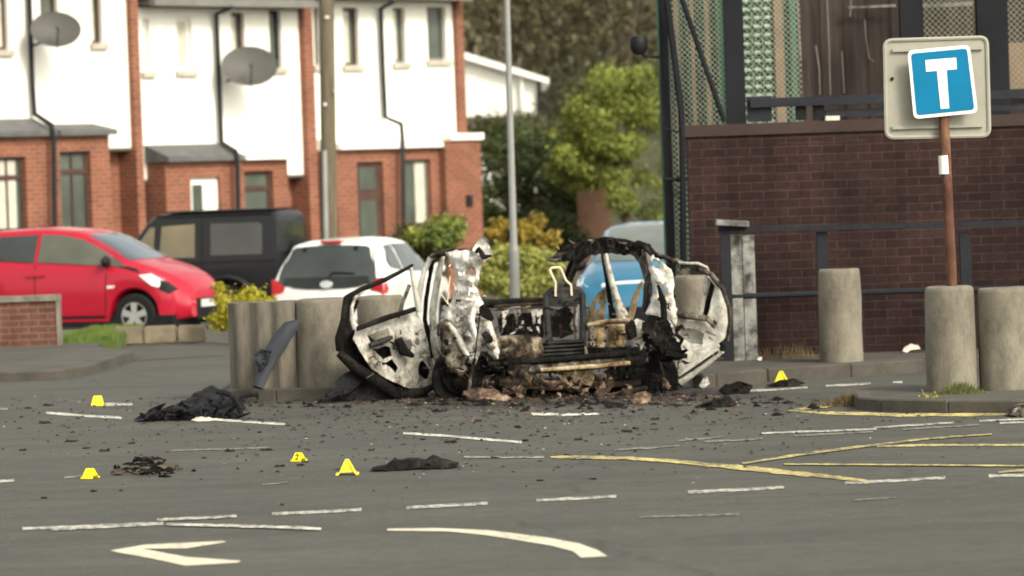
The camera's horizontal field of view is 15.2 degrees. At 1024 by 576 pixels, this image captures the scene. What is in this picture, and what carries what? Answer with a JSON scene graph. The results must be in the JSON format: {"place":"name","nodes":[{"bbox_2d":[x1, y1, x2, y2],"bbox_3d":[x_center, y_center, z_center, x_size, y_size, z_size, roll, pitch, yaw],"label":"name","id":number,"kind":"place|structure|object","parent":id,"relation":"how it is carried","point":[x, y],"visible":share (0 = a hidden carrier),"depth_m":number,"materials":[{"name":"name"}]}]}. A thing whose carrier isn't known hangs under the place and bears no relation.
{"place":"outdoors","nodes":[
{"label":"outdoors","id":0,"kind":"place"},
{"bbox_2d":[0,294,62,346],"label":"garden wall","id":1,"kind":"structure","parent":0,"point":[30,320],"depth_m":44.62,"materials":[{"name":"brick"}]},
{"bbox_2d":[0,343,134,372],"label":"pavement","id":2,"kind":"structure","parent":0,"point":[32,358],"depth_m":41.58,"materials":[{"name":"concrete"}]},
{"bbox_2d":[129,343,224,360],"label":"driveway","id":3,"kind":"structure","parent":0,"point":[195,350],"depth_m":43.90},
{"bbox_2d":[0,174,1023,575],"bbox_3d":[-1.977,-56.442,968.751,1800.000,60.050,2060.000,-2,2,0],"label":"ground","id":4,"kind":"structure","parent":0,"point":[964,516],"depth_m":23.29,"materials":[{"name":"asphalt"}]},
{"bbox_2d":[0,364,95,381],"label":"kerb","id":5,"kind":"structure","parent":4,"relation":"on","point":[61,373],"depth_m":38.46,"materials":[{"name":"concrete"}]},
{"bbox_2d":[0,0,145,238],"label":"terraced house","id":6,"kind":"structure","parent":4,"relation":"on","point":[71,142],"depth_m":64.52,"materials":[{"name":"paint"}]},
{"bbox_2d":[0,0,14,55],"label":"window","id":7,"kind":"structure","parent":6,"relation":"in","point":[3,52],"depth_m":63.70,"materials":[{"name":"white glass"}]},
{"bbox_2d":[0,157,24,230],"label":"window","id":8,"kind":"structure","parent":6,"relation":"in","point":[11,171],"depth_m":63.26,"materials":[{"name":"white glass"}]},
{"bbox_2d":[30,12,80,47],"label":"satellite dish","id":9,"kind":"object","parent":6,"relation":"attached to","point":[56,29],"visible":1,"depth_m":63.71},
{"bbox_2d":[59,151,88,227],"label":"window","id":10,"kind":"structure","parent":6,"relation":"in","point":[73,164],"depth_m":64.35,"materials":[{"name":"grey glass"}]},
{"bbox_2d":[89,0,108,48],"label":"window","id":11,"kind":"structure","parent":6,"relation":"in","point":[94,7],"depth_m":65.34,"materials":[{"name":"white glass"}]},
{"bbox_2d":[62,329,125,348],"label":"lawn","id":12,"kind":"structure","parent":4,"relation":"on","point":[118,344],"depth_m":44.99,"materials":[{"name":"plant"}]},
{"bbox_2d":[63,322,143,341],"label":"grass","id":13,"kind":"structure","parent":12,"relation":"on","point":[95,332],"depth_m":45.61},
{"bbox_2d":[51,522,159,530],"bbox_3d":[-2.279,1.337,21.546,0.628,0.001,0.214,-2,2,-12],"label":"give way line","id":14,"kind":"object","parent":4,"relation":"on","point":[106,526],"visible":1,"depth_m":21.54,"materials":[{"name":"white paint"}]},
{"bbox_2d":[0,227,219,327],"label":"red hatchback","id":15,"kind":"object","parent":4,"relation":"on","point":[94,276],"visible":0.84,"depth_m":50.51,"materials":[{"name":"paint"}]},
{"bbox_2d":[110,456,195,477],"bbox_3d":[-2.452,1.219,25.684,0.564,0.130,1.510,-3,2,-19],"label":"scorched heap","id":16,"kind":"object","parent":4,"relation":"on","point":[146,466],"visible":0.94,"depth_m":25.59,"materials":[{"name":"metal"}]},
{"bbox_2d":[112,325,206,344],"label":"stone edging","id":17,"kind":"object","parent":4,"relation":"on","point":[152,335],"visible":0.94,"depth_m":46.22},
{"bbox_2d":[111,541,238,565],"bbox_3d":[-1.744,1.372,19.775,0.618,0.001,1.244,-2,2,-8],"label":"road arrow","id":18,"kind":"object","parent":4,"relation":"on","point":[162,556],"visible":1,"depth_m":19.84,"materials":[{"name":"paint"}]},
{"bbox_2d":[133,385,250,420],"bbox_3d":[-2.492,0.952,31.303,0.852,0.263,1.095,-1,2,37],"label":"debris heap","id":19,"kind":"object","parent":4,"relation":"on","point":[212,401],"visible":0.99,"depth_m":31.15,"materials":[{"name":"black plastic"}]},
{"bbox_2d":[136,207,309,322],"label":"black offroader","id":20,"kind":"object","parent":4,"relation":"on","point":[230,248],"visible":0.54,"depth_m":55.26,"materials":[{"name":"paint"}]},
{"bbox_2d":[160,224,194,257],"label":"side window","id":21,"kind":"structure","parent":20,"relation":"in","point":[178,241],"depth_m":55.40,"materials":[{"name":"beige glass"}]},
{"bbox_2d":[210,222,261,255],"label":"side window","id":22,"kind":"structure","parent":20,"relation":"in","point":[225,238],"depth_m":55.19,"materials":[{"name":"grey glass"}]},
{"bbox_2d":[279,220,304,251],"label":"rear window","id":23,"kind":"structure","parent":20,"relation":"in","point":[290,231],"depth_m":55.60,"materials":[{"name":"grey glass"}]},
{"bbox_2d":[222,383,230,388],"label":"block island","id":24,"kind":"structure","parent":4,"relation":"on","point":[228,386],"depth_m":34.04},
{"bbox_2d":[228,300,297,388],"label":"concrete block","id":25,"kind":"structure","parent":24,"relation":"on","point":[254,327],"depth_m":33.49,"materials":[{"name":"concrete"}]},
{"bbox_2d":[296,297,349,387],"bbox_3d":[-1.649,0.476,33.576,0.480,0.778,0.476,-2,2,0],"label":"bollard","id":26,"kind":"object","parent":24,"relation":"on","point":[320,363],"visible":0.74,"depth_m":33.37,"materials":[{"name":"concrete"}]},
{"bbox_2d":[356,295,404,346],"bbox_3d":[-1.189,0.438,34.927,0.440,0.746,0.443,-2,2,0],"label":"bollard","id":27,"kind":"object","parent":24,"relation":"on","point":[370,307],"visible":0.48,"depth_m":34.73,"materials":[{"name":"concrete"}]},
{"bbox_2d":[138,0,319,286],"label":"terraced house","id":28,"kind":"structure","parent":4,"relation":"on","point":[213,139],"depth_m":67.35,"materials":[{"name":"paint"}]},
{"bbox_2d":[141,19,156,77],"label":"window","id":29,"kind":"structure","parent":28,"relation":"in","point":[144,74],"depth_m":66.23,"materials":[{"name":"white glass"}]},
{"bbox_2d":[175,18,198,75],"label":"window","id":30,"kind":"structure","parent":28,"relation":"in","point":[182,23],"depth_m":66.94,"materials":[{"name":"white glass"}]},
{"bbox_2d":[190,177,217,209],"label":"door","id":31,"kind":"structure","parent":28,"relation":"in","point":[204,196],"depth_m":66.66,"materials":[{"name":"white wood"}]},
{"bbox_2d":[231,13,241,49],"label":"window","id":32,"kind":"structure","parent":28,"relation":"in","point":[236,32],"depth_m":68.01,"materials":[{"name":"white glass"}]},
{"bbox_2d":[221,46,277,86],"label":"satellite dish","id":33,"kind":"object","parent":28,"relation":"attached to","point":[250,66],"visible":1,"depth_m":67.25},
{"bbox_2d":[244,171,270,208],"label":"window","id":34,"kind":"structure","parent":28,"relation":"in","point":[257,183],"depth_m":67.73,"materials":[{"name":"grey glass"}]},
{"bbox_2d":[268,11,288,72],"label":"window","id":35,"kind":"structure","parent":28,"relation":"in","point":[273,20],"depth_m":68.73,"materials":[{"name":"white glass"}]},
{"bbox_2d":[203,281,276,336],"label":"golden hedge","id":36,"kind":"object","parent":4,"relation":"on","point":[219,320],"visible":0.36,"depth_m":45.44,"materials":[{"name":"yellow plant"}]},
{"bbox_2d":[166,523,320,529],"bbox_3d":[-1.481,1.316,21.232,1.176,0.001,0.153,-1,2,35],"label":"give way line","id":37,"kind":"object","parent":4,"relation":"on","point":[251,526],"visible":1,"depth_m":21.23,"materials":[{"name":"white paint"}]},
{"bbox_2d":[226,387,331,401],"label":"block island kerb","id":38,"kind":"structure","parent":4,"relation":"on","point":[284,394],"depth_m":33.37,"materials":[{"name":"concrete"}]},
{"bbox_2d":[253,319,300,389],"bbox_3d":[-2.045,0.576,33.195,0.157,0.587,0.509,0,2,44],"label":"bumper strip","id":39,"kind":"object","parent":38,"relation":"on","point":[267,358],"visible":1,"depth_m":33.17,"materials":[{"name":"plastic"}]},
{"bbox_2d":[272,508,361,514],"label":"give way line","id":40,"kind":"object","parent":4,"relation":"on","point":[315,511],"visible":1,"depth_m":22.03,"materials":[{"name":"white paint"}]},
{"bbox_2d":[319,0,337,238],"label":"telegraph pole","id":41,"kind":"object","parent":4,"relation":"on","point":[328,91],"visible":0.73,"depth_m":58.84,"materials":[{"name":"wood"}]},
{"bbox_2d":[272,237,449,335],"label":"white hatchback","id":42,"kind":"object","parent":4,"relation":"on","point":[337,267],"visible":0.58,"depth_m":51.38,"materials":[{"name":"paint"}]},
{"bbox_2d":[246,0,483,297],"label":"terraced house","id":43,"kind":"structure","parent":4,"relation":"on","point":[407,147],"depth_m":70.95,"materials":[{"name":"paint"}]},
{"bbox_2d":[313,8,319,70],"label":"window","id":44,"kind":"structure","parent":43,"relation":"in","point":[316,67],"depth_m":69.54,"materials":[{"name":"white glass"}]},
{"bbox_2d":[342,8,365,70],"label":"window","id":45,"kind":"structure","parent":43,"relation":"in","point":[349,30],"depth_m":70.26,"materials":[{"name":"white glass"}]},
{"bbox_2d":[356,162,382,236],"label":"window","id":46,"kind":"structure","parent":43,"relation":"in","point":[368,173],"depth_m":69.91,"materials":[{"name":"grey glass"}]},
{"bbox_2d":[392,8,412,67],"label":"window","id":47,"kind":"structure","parent":43,"relation":"in","point":[397,12],"depth_m":71.29,"materials":[{"name":"clear glass"}]},
{"bbox_2d":[405,159,428,225],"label":"window","id":48,"kind":"structure","parent":43,"relation":"in","point":[416,182],"depth_m":70.98,"materials":[{"name":"white glass"}]},
{"bbox_2d":[426,7,452,65],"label":"window","id":49,"kind":"structure","parent":43,"relation":"in","point":[434,14],"depth_m":72.10,"materials":[{"name":"clear glass"}]},
{"bbox_2d":[371,454,458,470],"bbox_3d":[-0.633,1.141,25.081,0.572,0.073,0.375,-2,2,0],"label":"burnt scrap","id":50,"kind":"object","parent":4,"relation":"on","point":[430,462],"visible":1,"depth_m":24.98,"materials":[{"name":"metal"}]},
{"bbox_2d":[389,211,472,279],"bbox_3d":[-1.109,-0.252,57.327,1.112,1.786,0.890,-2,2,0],"label":"green bush","id":51,"kind":"object","parent":4,"relation":"on","point":[442,233],"visible":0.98,"depth_m":57.19,"materials":[{"name":"green plant"}]},
{"bbox_2d":[406,502,487,508],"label":"give way line","id":52,"kind":"object","parent":4,"relation":"on","point":[451,504],"visible":1,"depth_m":22.15,"materials":[{"name":"white paint"}]},
{"bbox_2d":[403,432,521,442],"bbox_3d":[-0.350,1.083,27.853,0.175,0.001,1.850,-3,2,-32],"label":"lane line","id":53,"kind":"object","parent":4,"relation":"on","point":[478,438],"visible":1,"depth_m":27.84,"materials":[{"name":"white paint"}]},
{"bbox_2d":[463,388,511,400],"bbox_3d":[-0.205,0.898,32.322,0.413,0.118,0.164,-2,2,0],"label":"rusty panel","id":54,"kind":"object","parent":4,"relation":"on","point":[482,393],"visible":1,"depth_m":32.30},
{"bbox_2d":[387,528,605,556],"bbox_3d":[-0.004,1.307,19.913,0.402,0.001,2.219,-3,2,-29],"label":"curved road line","id":55,"kind":"object","parent":4,"relation":"on","point":[580,550],"visible":1,"depth_m":19.94,"materials":[{"name":"paint"}]},
{"bbox_2d":[0,397,998,501],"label":"debris","id":56,"kind":"object","parent":4,"relation":"on","point":[653,423],"visible":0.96,"depth_m":29.40,"materials":[{"name":"black"}]},
{"bbox_2d":[504,0,519,313],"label":"lamp post","id":57,"kind":"object","parent":4,"relation":"on","point":[514,276],"visible":0.87,"depth_m":43.95,"materials":[{"name":"metal"}]},
{"bbox_2d":[477,239,567,312],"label":"lime shrub","id":58,"kind":"object","parent":4,"relation":"on","point":[534,272],"visible":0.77,"depth_m":55.75,"materials":[{"name":"green plant"}]},
{"bbox_2d":[484,209,563,312],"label":"yellow shrub","id":59,"kind":"object","parent":4,"relation":"on","point":[499,229],"visible":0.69,"depth_m":61.88,"materials":[{"name":"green plant"}]},
{"bbox_2d":[317,236,731,402],"bbox_3d":[0.088,0.278,33.930,3.584,1.532,3.387,-2,2,0],"label":"burnt car","id":60,"kind":"object","parent":4,"relation":"on","point":[670,347],"visible":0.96,"depth_m":32.86,"materials":[{"name":"metal"}]},
{"bbox_2d":[467,73,592,213],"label":"olive tree","id":61,"kind":"object","parent":4,"relation":"on","point":[488,126],"visible":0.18,"depth_m":81.88,"materials":[{"name":"green plant"}]},
{"bbox_2d":[243,391,828,422],"bbox_3d":[0.617,0.949,30.563,3.414,0.040,8.402,-3,2,-39],"label":"debris","id":62,"kind":"object","parent":4,"relation":"on","point":[621,393],"visible":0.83,"depth_m":31.74,"materials":[{"name":"metal"}]},
{"bbox_2d":[480,108,612,284],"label":"evergreen tree","id":63,"kind":"object","parent":4,"relation":"on","point":[563,214],"visible":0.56,"depth_m":76.66,"materials":[{"name":"green plant"}]},
{"bbox_2d":[315,393,821,420],"bbox_3d":[0.131,0.949,31.448,3.022,0.022,6.344,-3,2,-40],"label":"debris","id":64,"kind":"object","parent":4,"relation":"on","point":[690,397],"visible":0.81,"depth_m":31.69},
{"bbox_2d":[249,393,890,418],"bbox_3d":[0.125,0.949,31.395,7.134,0.025,2.876,-1,2,32],"label":"debris","id":65,"kind":"object","parent":4,"relation":"on","point":[535,400],"visible":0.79,"depth_m":31.77,"materials":[{"name":"metal"}]},
{"bbox_2d":[536,495,615,501],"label":"give way line","id":66,"kind":"object","parent":4,"relation":"on","point":[576,498],"visible":1,"depth_m":22.32,"materials":[{"name":"white paint"}]},
{"bbox_2d":[544,53,662,222],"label":"broadleaf tree","id":67,"kind":"object","parent":4,"relation":"on","point":[606,154],"visible":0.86,"depth_m":73.61,"materials":[{"name":"green plant"}]},
{"bbox_2d":[576,220,664,330],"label":"blue car","id":68,"kind":"object","parent":4,"relation":"on","point":[627,274],"visible":0.2,"depth_m":47.11,"materials":[{"name":"paint"}]},
{"bbox_2d":[673,0,686,274],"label":"timber batten","id":69,"kind":"object","parent":4,"relation":"on","point":[677,43],"visible":0.11,"depth_m":39.24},
{"bbox_2d":[656,0,725,275],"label":"metal gate","id":70,"kind":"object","parent":4,"relation":"on","point":[715,73],"visible":0.16,"depth_m":39.38,"materials":[{"name":"metal"}]},
{"bbox_2d":[689,0,696,124],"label":"timber batten","id":71,"kind":"object","parent":4,"relation":"on","point":[694,101],"visible":0.22,"depth_m":39.26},
{"bbox_2d":[704,0,711,124],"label":"timber batten","id":72,"kind":"object","parent":4,"relation":"on","point":[707,61],"visible":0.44,"depth_m":39.25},
{"bbox_2d":[550,455,866,481],"bbox_3d":[1.313,1.129,24.305,0.387,0.001,3.468,-3,2,-33],"label":"yellow hatching","id":73,"kind":"object","parent":4,"relation":"on","point":[762,469],"visible":1,"depth_m":24.33,"materials":[{"name":"paint"}]},
{"bbox_2d":[696,396,736,406],"bbox_3d":[1.617,0.904,30.434,0.324,0.080,0.244,-2,2,0],"label":"burnt scrap","id":74,"kind":"object","parent":4,"relation":"on","point":[725,401],"visible":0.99,"depth_m":30.36,"materials":[{"name":"metal"}]},
{"bbox_2d":[718,381,752,393],"bbox_3d":[1.870,0.835,32.139,0.290,0.098,0.297,-2,2,0],"label":"burnt scrap","id":75,"kind":"object","parent":4,"relation":"on","point":[738,387],"visible":1,"depth_m":32.08,"materials":[{"name":"metal"}]},
{"bbox_2d":[688,486,783,493],"bbox_3d":[1.317,1.183,22.526,0.629,0.001,0.235,-2,2,-10],"label":"give way line","id":76,"kind":"object","parent":4,"relation":"on","point":[734,489],"visible":1,"depth_m":22.53,"materials":[{"name":"white paint"}]},
{"bbox_2d":[743,0,771,123],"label":"corrugated sheeting","id":77,"kind":"object","parent":4,"relation":"on","point":[755,47],"depth_m":39.37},
{"bbox_2d":[742,0,774,122],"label":"panel","id":78,"kind":"object","parent":77,"relation":"attached to","point":[756,52],"visible":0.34,"depth_m":39.26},
{"bbox_2d":[773,0,785,121],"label":"timber batten","id":79,"kind":"object","parent":4,"relation":"on","point":[780,43],"visible":0.11,"depth_m":39.25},
{"bbox_2d":[769,0,800,122],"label":"corrugated sheeting","id":80,"kind":"object","parent":4,"relation":"on","point":[788,40],"visible":0.24,"depth_m":39.36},
{"bbox_2d":[766,378,805,386],"bbox_3d":[2.342,0.815,32.864,0.333,0.071,0.212,-2,2,0],"label":"burnt scrap","id":81,"kind":"object","parent":4,"relation":"on","point":[792,382],"visible":1,"depth_m":32.81,"materials":[{"name":"metal"}]},
{"bbox_2d":[762,428,876,433],"bbox_3d":[2.180,1.014,27.218,0.837,0.001,0.250,-2,2,0],"label":"edge line","id":82,"kind":"object","parent":4,"relation":"on","point":[802,431],"visible":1,"depth_m":27.23,"materials":[{"name":"white paint"}]},
{"bbox_2d":[693,354,978,387],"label":"kerb","id":83,"kind":"structure","parent":4,"relation":"on","point":[804,372],"depth_m":33.83,"materials":[{"name":"concrete"}]},
{"bbox_2d":[658,0,1023,295],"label":"security fence","id":84,"kind":"object","parent":4,"relation":"on","point":[991,22],"visible":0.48,"depth_m":38.40,"materials":[{"name":"metal"}]},
{"bbox_2d":[629,35,659,57],"bbox_3d":[1.325,-2.408,38.347,0.298,0.239,0.180,-2,2,0],"label":"security camera","id":85,"kind":"object","parent":84,"relation":"attached to","point":[638,44],"visible":1,"depth_m":38.28,"materials":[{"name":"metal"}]},
{"bbox_2d":[1009,42,1023,88],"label":"beige board","id":86,"kind":"object","parent":84,"relation":"attached to","point":[1015,60],"depth_m":39.16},
{"bbox_2d":[817,391,871,406],"bbox_3d":[2.705,0.859,29.956,0.798,0.139,0.155,-2,2,0],"label":"weed clump","id":87,"kind":"object","parent":4,"relation":"on","point":[845,400],"visible":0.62,"depth_m":29.92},
{"bbox_2d":[798,0,898,121],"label":"corrugated sheeting","id":88,"kind":"object","parent":4,"relation":"on","point":[863,74],"visible":0.3,"depth_m":39.36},
{"bbox_2d":[742,433,991,463],"bbox_3d":[2.304,1.059,25.458,0.287,0.001,2.691,0,2,45],"label":"yellow hatching","id":89,"kind":"object","parent":4,"relation":"on","point":[814,452],"visible":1,"depth_m":25.47,"materials":[{"name":"paint"}]},
{"bbox_2d":[845,476,944,483],"bbox_3d":[2.279,1.141,22.799,0.705,0.001,0.218,-2,2,-15],"label":"give way line","id":90,"kind":"object","parent":4,"relation":"on","point":[891,480],"visible":1,"depth_m":22.80,"materials":[{"name":"white paint"}]},
{"bbox_2d":[788,409,1007,416],"bbox_3d":[2.805,0.944,28.832,2.194,0.001,0.533,-1,2,40],"label":"yellow kerb line","id":91,"kind":"object","parent":4,"relation":"on","point":[911,414],"visible":0.99,"depth_m":28.67,"materials":[{"name":"paint"}]},
{"bbox_2d":[784,463,1023,465],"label":"yellow hatching","id":92,"kind":"object","parent":4,"relation":"on","point":[893,464],"visible":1,"depth_m":23.94,"materials":[{"name":"paint"}]},
{"bbox_2d":[852,381,1023,408],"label":"traffic island","id":93,"kind":"structure","parent":4,"relation":"on","point":[910,390],"depth_m":29.64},
{"bbox_2d":[925,285,977,391],"bbox_3d":[3.419,0.394,29.927,0.398,0.824,0.403,-2,2,0],"label":"bollard","id":94,"kind":"object","parent":93,"relation":"on","point":[950,345],"visible":0.93,"depth_m":29.76,"materials":[{"name":"concrete"}]},
{"bbox_2d":[883,36,990,285],"bbox_3d":[3.331,-0.971,29.891,0.834,1.970,0.138,-2,2,0],"label":"road sign","id":95,"kind":"object","parent":94,"relation":"on","point":[936,87],"visible":1,"depth_m":29.89,"materials":[{"name":"metal"}]},
{"bbox_2d":[933,380,984,394],"bbox_3d":[3.413,0.763,29.490,0.533,0.117,0.114,-2,2,0],"label":"weed clump","id":96,"kind":"object","parent":93,"relation":"on","point":[961,388],"visible":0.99,"depth_m":29.47,"materials":[{"name":"green plant"}]},
{"bbox_2d":[977,286,1023,390],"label":"bollard","id":97,"kind":"object","parent":93,"relation":"on","point":[1000,320],"visible":0.97,"depth_m":29.74,"materials":[{"name":"concrete"}]},
{"bbox_2d":[855,391,1023,412],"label":"island kerb","id":98,"kind":"structure","parent":4,"relation":"on","point":[866,401],"depth_m":28.78,"materials":[{"name":"concrete"}]},
{"bbox_2d":[877,443,1023,446],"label":"yellow hatching","id":99,"kind":"object","parent":4,"relation":"on","point":[913,445],"visible":1,"depth_m":25.45,"materials":[{"name":"paint"}]},
{"bbox_2d":[923,0,1023,113],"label":"corrugated sheeting","id":100,"kind":"object","parent":4,"relation":"on","point":[967,17],"visible":0.07,"depth_m":39.36,"materials":[{"name":"metal"}]},
{"bbox_2d":[450,1,799,298],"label":"hillside","id":101,"kind":"structure","parent":0,"point":[652,159],"depth_m":102.21,"materials":[{"name":"plant"}]},
{"bbox_2d":[464,52,548,210],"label":"white house","id":102,"kind":"structure","parent":101,"relation":"on","point":[485,80],"depth_m":91.90,"materials":[{"name":"paint"}]},
{"bbox_2d":[486,0,655,131],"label":"bare branches","id":103,"kind":"object","parent":101,"relation":"on","point":[616,35],"visible":0.13,"depth_m":103.00,"materials":[{"name":"brown plant"}]},
{"bbox_2d":[403,0,768,126],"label":"woods","id":104,"kind":"object","parent":101,"relation":"on","point":[483,17],"visible":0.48,"depth_m":103.15,"materials":[{"name":"green plant"}]},
{"bbox_2d":[577,183,611,274],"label":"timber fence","id":105,"kind":"object","parent":101,"relation":"on","point":[588,214],"visible":0.27,"depth_m":75.99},
{"bbox_2d":[698,348,977,373],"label":"pavement","id":106,"kind":"structure","parent":0,"point":[719,364],"depth_m":34.79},
{"bbox_2d":[674,274,709,312],"bbox_3d":[1.670,0.287,35.425,0.344,0.814,0.349,-2,2,0],"label":"bollard","id":107,"kind":"object","parent":106,"relation":"on","point":[688,291],"visible":0.41,"depth_m":35.27,"materials":[{"name":"concrete"}]},
{"bbox_2d":[758,344,818,358],"bbox_3d":[2.521,0.577,35.427,1.078,0.165,0.142,-2,2,0],"label":"weed clump","id":108,"kind":"object","parent":106,"relation":"on","point":[796,355],"visible":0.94,"depth_m":35.41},
{"bbox_2d":[818,268,863,362],"bbox_3d":[2.950,0.245,34.528,0.394,0.839,0.399,-2,2,0],"label":"bollard","id":109,"kind":"object","parent":106,"relation":"on","point":[840,316],"visible":1,"depth_m":34.36,"materials":[{"name":"concrete"}]},
{"bbox_2d":[683,114,1023,357],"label":"brick wall","id":110,"kind":"structure","parent":106,"relation":"on","point":[862,171],"depth_m":36.00,"materials":[{"name":"brick"}]},
{"bbox_2d":[746,89,1023,121],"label":"steel beam","id":111,"kind":"structure","parent":110,"relation":"on","point":[759,108],"depth_m":36.07,"materials":[{"name":"metal"}]},
{"bbox_2d":[715,219,1023,360],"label":"guard rail","id":112,"kind":"object","parent":106,"relation":"on","point":[746,283],"visible":0.6,"depth_m":35.30,"materials":[{"name":"metal"}]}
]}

